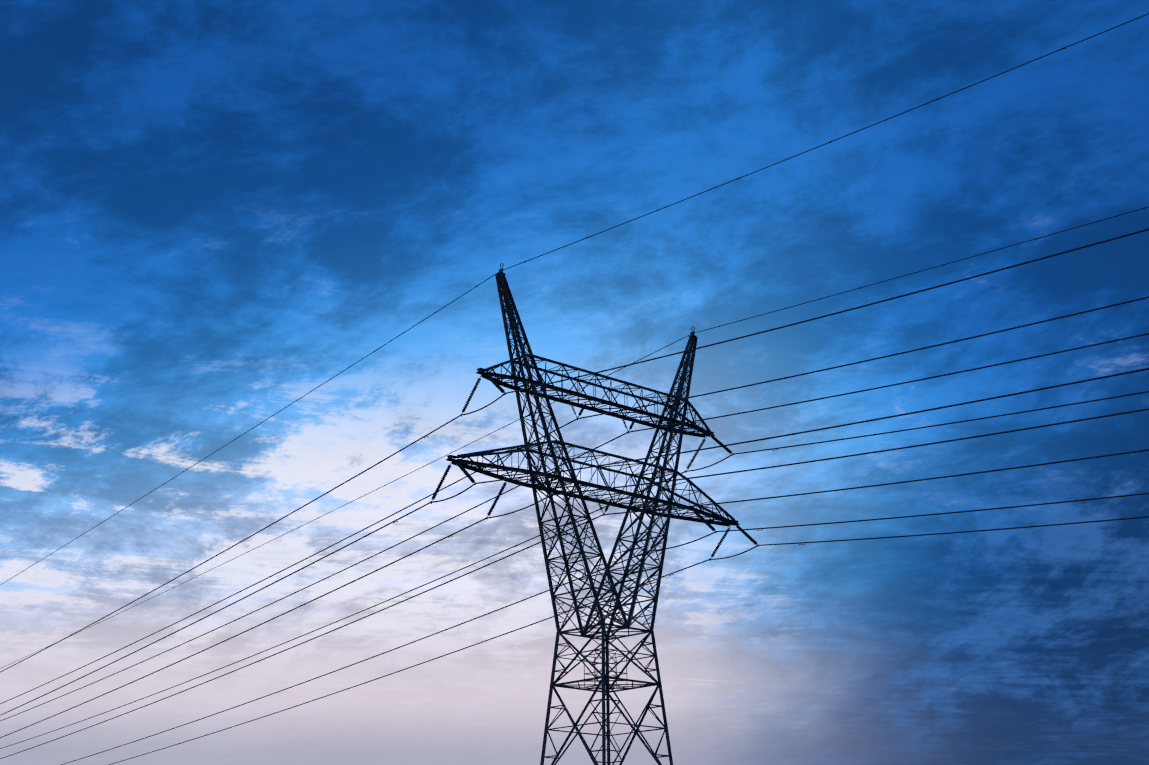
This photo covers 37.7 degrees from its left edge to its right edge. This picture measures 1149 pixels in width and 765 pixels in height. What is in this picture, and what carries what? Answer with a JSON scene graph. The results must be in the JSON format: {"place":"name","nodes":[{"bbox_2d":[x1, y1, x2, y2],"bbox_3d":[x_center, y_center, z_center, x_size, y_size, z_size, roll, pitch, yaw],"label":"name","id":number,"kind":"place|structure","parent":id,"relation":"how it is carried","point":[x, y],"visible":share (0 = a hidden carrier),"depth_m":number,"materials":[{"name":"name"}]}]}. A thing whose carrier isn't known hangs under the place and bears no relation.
{"place":"outdoors","nodes":[
{"label":"outdoors","id":0,"kind":"place"},
{"bbox_2d":[0,0,1148,764],"label":"sky","id":1,"kind":"structure","parent":0,"point":[212,211],"materials":[{"name":"blue"}]},
{"label":"ground","id":2,"kind":"structure","parent":0,"visible":0},
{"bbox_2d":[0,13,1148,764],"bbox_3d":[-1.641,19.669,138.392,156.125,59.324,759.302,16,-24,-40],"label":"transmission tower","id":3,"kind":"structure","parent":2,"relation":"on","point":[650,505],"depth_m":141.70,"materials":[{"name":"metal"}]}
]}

